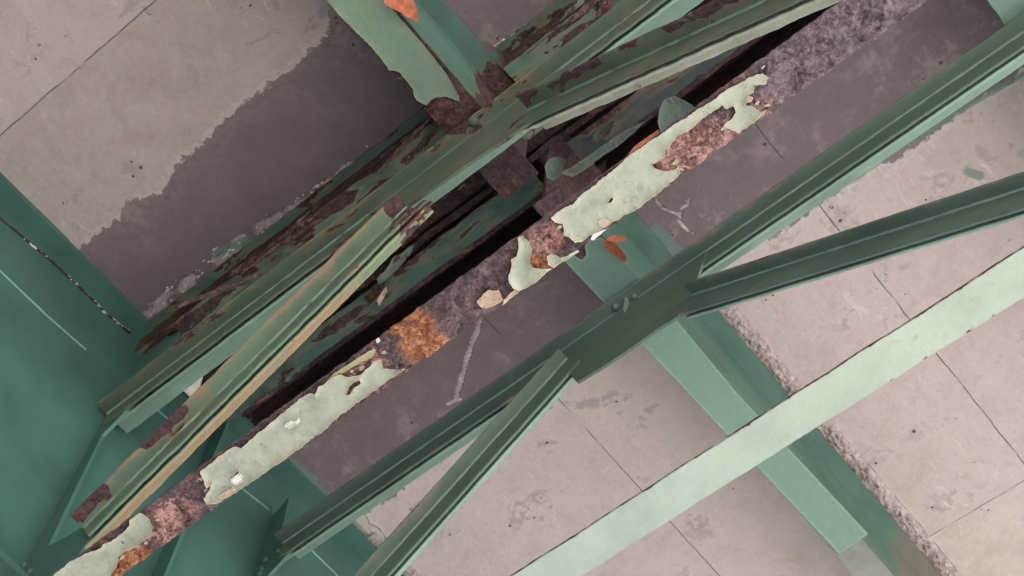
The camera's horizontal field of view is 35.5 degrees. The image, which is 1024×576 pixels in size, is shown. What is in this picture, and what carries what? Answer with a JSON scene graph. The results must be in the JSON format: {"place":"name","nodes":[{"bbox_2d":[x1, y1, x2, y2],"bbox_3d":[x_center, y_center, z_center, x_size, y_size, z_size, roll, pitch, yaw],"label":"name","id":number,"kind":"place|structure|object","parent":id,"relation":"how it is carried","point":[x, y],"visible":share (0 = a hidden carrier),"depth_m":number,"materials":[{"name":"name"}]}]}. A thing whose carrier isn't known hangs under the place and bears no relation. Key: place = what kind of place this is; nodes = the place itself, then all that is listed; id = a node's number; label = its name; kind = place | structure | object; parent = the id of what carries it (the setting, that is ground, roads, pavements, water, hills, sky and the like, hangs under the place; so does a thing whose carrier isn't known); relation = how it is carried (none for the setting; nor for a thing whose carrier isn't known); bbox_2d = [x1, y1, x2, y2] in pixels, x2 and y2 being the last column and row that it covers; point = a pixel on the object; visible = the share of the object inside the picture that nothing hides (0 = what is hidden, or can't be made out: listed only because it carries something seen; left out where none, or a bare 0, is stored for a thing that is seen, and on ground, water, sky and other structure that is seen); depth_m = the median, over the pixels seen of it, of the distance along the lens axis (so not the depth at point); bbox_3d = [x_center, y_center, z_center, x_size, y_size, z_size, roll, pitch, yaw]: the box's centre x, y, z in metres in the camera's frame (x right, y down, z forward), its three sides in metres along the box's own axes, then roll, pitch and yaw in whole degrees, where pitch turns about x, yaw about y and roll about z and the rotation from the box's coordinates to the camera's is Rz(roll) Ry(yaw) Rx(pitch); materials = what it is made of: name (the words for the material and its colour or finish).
{"place":"outdoors","nodes":[
{"label":"outdoors","id":0,"kind":"place"},
{"bbox_2d":[0,172,403,575],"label":"plate girder","id":1,"kind":"object","parent":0,"point":[76,327],"visible":0.69,"depth_m":5.32,"materials":[{"name":"metal"}]},
{"bbox_2d":[184,377,202,396],"bbox_3d":[-1.048,0.294,5.340,0.108,0.118,0.075,-36,-71,18],"label":"paint flake","id":2,"kind":"object","parent":1,"relation":"attached to","point":[192,389],"visible":0.23,"depth_m":5.33,"materials":[{"name":"white paint"}]},
{"bbox_2d":[62,194,433,561],"bbox_3d":[-0.730,0.234,4.426,1.236,0.824,0.120,-36,-71,18],"label":"diagonal brace","id":3,"kind":"object","parent":1,"relation":"attached to","point":[145,470],"visible":0.98,"depth_m":4.43,"materials":[{"name":"green paint"}]},
{"bbox_2d":[134,107,446,357],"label":"end beam","id":4,"kind":"structure","parent":1,"relation":"attached to","point":[361,177],"depth_m":5.41,"materials":[{"name":"metal"}]},
{"bbox_2d":[215,175,543,430],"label":"end beam","id":5,"kind":"structure","parent":1,"relation":"attached to","point":[463,237],"depth_m":5.55,"materials":[{"name":"green metal"}]},
{"bbox_2d":[97,0,703,432],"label":"top chord","id":6,"kind":"object","parent":1,"relation":"attached to","point":[465,150],"visible":0.81,"depth_m":4.85,"materials":[{"name":"paint"}]},
{"bbox_2d":[51,0,926,575],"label":"bottom chord","id":7,"kind":"object","parent":1,"relation":"attached to","point":[769,84],"visible":1,"depth_m":3.62,"materials":[{"name":"paint"}]},
{"bbox_2d":[629,130,658,153],"bbox_3d":[0.407,-0.443,4.881,0.121,0.014,0.026,-36,-71,18],"label":"rust flake","id":8,"kind":"object","parent":7,"relation":"attached to","point":[646,139],"visible":0.47,"depth_m":4.88,"materials":[{"name":"orange metal"}]},
{"bbox_2d":[516,0,840,132],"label":"diagonal brace","id":9,"kind":"object","parent":7,"relation":"attached to","point":[704,32],"visible":1,"depth_m":4.05,"materials":[{"name":"paint"}]},
{"bbox_2d":[250,0,1023,575],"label":"deck slab","id":10,"kind":"structure","parent":1,"relation":"on","point":[930,450],"depth_m":5.71,"materials":[{"name":"concrete"}]},
{"bbox_2d":[567,1,839,169],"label":"end beam","id":11,"kind":"structure","parent":10,"relation":"attached to","point":[641,105],"depth_m":5.17,"materials":[{"name":"green metal"}]},
{"bbox_2d":[985,0,1023,26],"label":"stringer","id":12,"kind":"object","parent":10,"relation":"attached to","point":[1006,12],"visible":0.61,"depth_m":4.55,"materials":[{"name":"paint"}]},
{"bbox_2d":[274,13,1023,561],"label":"top chord","id":13,"kind":"object","parent":1,"relation":"attached to","point":[632,317],"visible":0.92,"depth_m":4.82,"materials":[{"name":"green paint"}]},
{"bbox_2d":[353,348,579,575],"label":"diagonal brace","id":14,"kind":"object","parent":13,"relation":"attached to","point":[425,521],"visible":0.98,"depth_m":4.79,"materials":[{"name":"green paint"}]},
{"bbox_2d":[510,246,1023,575],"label":"bottom chord","id":15,"kind":"object","parent":1,"relation":"attached to","point":[929,331],"visible":1,"depth_m":3.76,"materials":[{"name":"paint"}]},
{"bbox_2d":[682,171,1023,318],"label":"diagonal brace","id":16,"kind":"object","parent":15,"relation":"attached to","point":[988,205],"visible":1,"depth_m":4.16,"materials":[{"name":"green paint"}]},
{"bbox_3d":[-7.891,-5.151,-0.154,16.000,6.600,1.000,-36,-71,18],"label":"abutment wall","id":17,"kind":"object","parent":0,"visible":0},
{"bbox_2d":[0,0,555,319],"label":"deck slab","id":18,"kind":"structure","parent":17,"relation":"on","point":[157,157],"depth_m":5.36,"materials":[{"name":"concrete"}]},
{"bbox_2d":[327,0,537,199],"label":"stringer","id":19,"kind":"object","parent":18,"relation":"attached to","point":[443,66],"visible":0.88,"depth_m":4.78,"materials":[{"name":"paint"}]},
{"bbox_2d":[383,0,418,22],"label":"rust flake","id":20,"kind":"object","parent":19,"relation":"attached to","point":[407,8],"visible":1,"depth_m":4.60,"materials":[{"name":"orange metal"}]},
{"bbox_2d":[200,0,782,419],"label":"joint trough","id":21,"kind":"object","parent":18,"relation":"attached to","point":[458,204],"visible":0.09,"depth_m":5.41,"materials":[{"name":"grey paint"}]},
{"bbox_2d":[377,287,386,304],"bbox_3d":[-0.434,0.025,5.364,0.015,0.033,0.057,32,-66,-12],"label":"rust flake","id":22,"kind":"object","parent":21,"relation":"attached to","point":[381,297],"visible":1,"depth_m":5.36,"materials":[{"name":"beige paint"}]},
{"bbox_2d":[658,96,693,130],"bbox_3d":[0.493,-0.547,4.936,0.130,0.042,0.077,-36,-71,18],"label":"paint flake","id":23,"kind":"object","parent":21,"relation":"attached to","point":[672,109],"visible":0.84,"depth_m":4.94,"materials":[{"name":"green paint"}]},
{"bbox_2d":[532,129,940,575],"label":"stringer","id":24,"kind":"object","parent":21,"relation":"attached to","point":[717,370],"visible":0.74,"depth_m":5.35,"materials":[{"name":"paint"}]},
{"bbox_2d":[545,157,565,180],"bbox_3d":[0.127,-0.367,4.931,0.058,0.024,0.082,18,-64,-5],"label":"paint flake","id":25,"kind":"object","parent":24,"relation":"attached to","point":[554,167],"visible":1,"depth_m":4.93,"materials":[{"name":"green paint"}]},
{"bbox_2d":[561,121,644,176],"bbox_3d":[0.293,-0.434,5.056,0.313,0.032,0.037,-30,-69,17],"label":"paint flake","id":26,"kind":"object","parent":24,"relation":"attached to","point":[594,156],"visible":0.98,"depth_m":5.07,"materials":[{"name":"green paint"}]},
{"bbox_2d":[602,241,625,261],"bbox_3d":[0.317,-0.116,4.900,0.036,0.045,0.117,-36,-71,18],"label":"rust flake","id":27,"kind":"object","parent":24,"relation":"hanging from","point":[613,248],"visible":1,"depth_m":4.90,"materials":[{"name":"orange metal"}]},
{"bbox_2d":[607,235,625,241],"bbox_3d":[0.318,-0.150,4.869,0.060,0.013,0.020,1,-64,3],"label":"rust flake","id":28,"kind":"object","parent":27,"relation":"attached to","point":[614,238],"visible":1,"depth_m":4.87,"materials":[{"name":"orange metal"}]},
{"bbox_2d":[498,0,621,81],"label":"end beam","id":29,"kind":"structure","parent":18,"relation":"attached to","point":[547,32],"depth_m":5.06,"materials":[{"name":"metal"}]}
]}

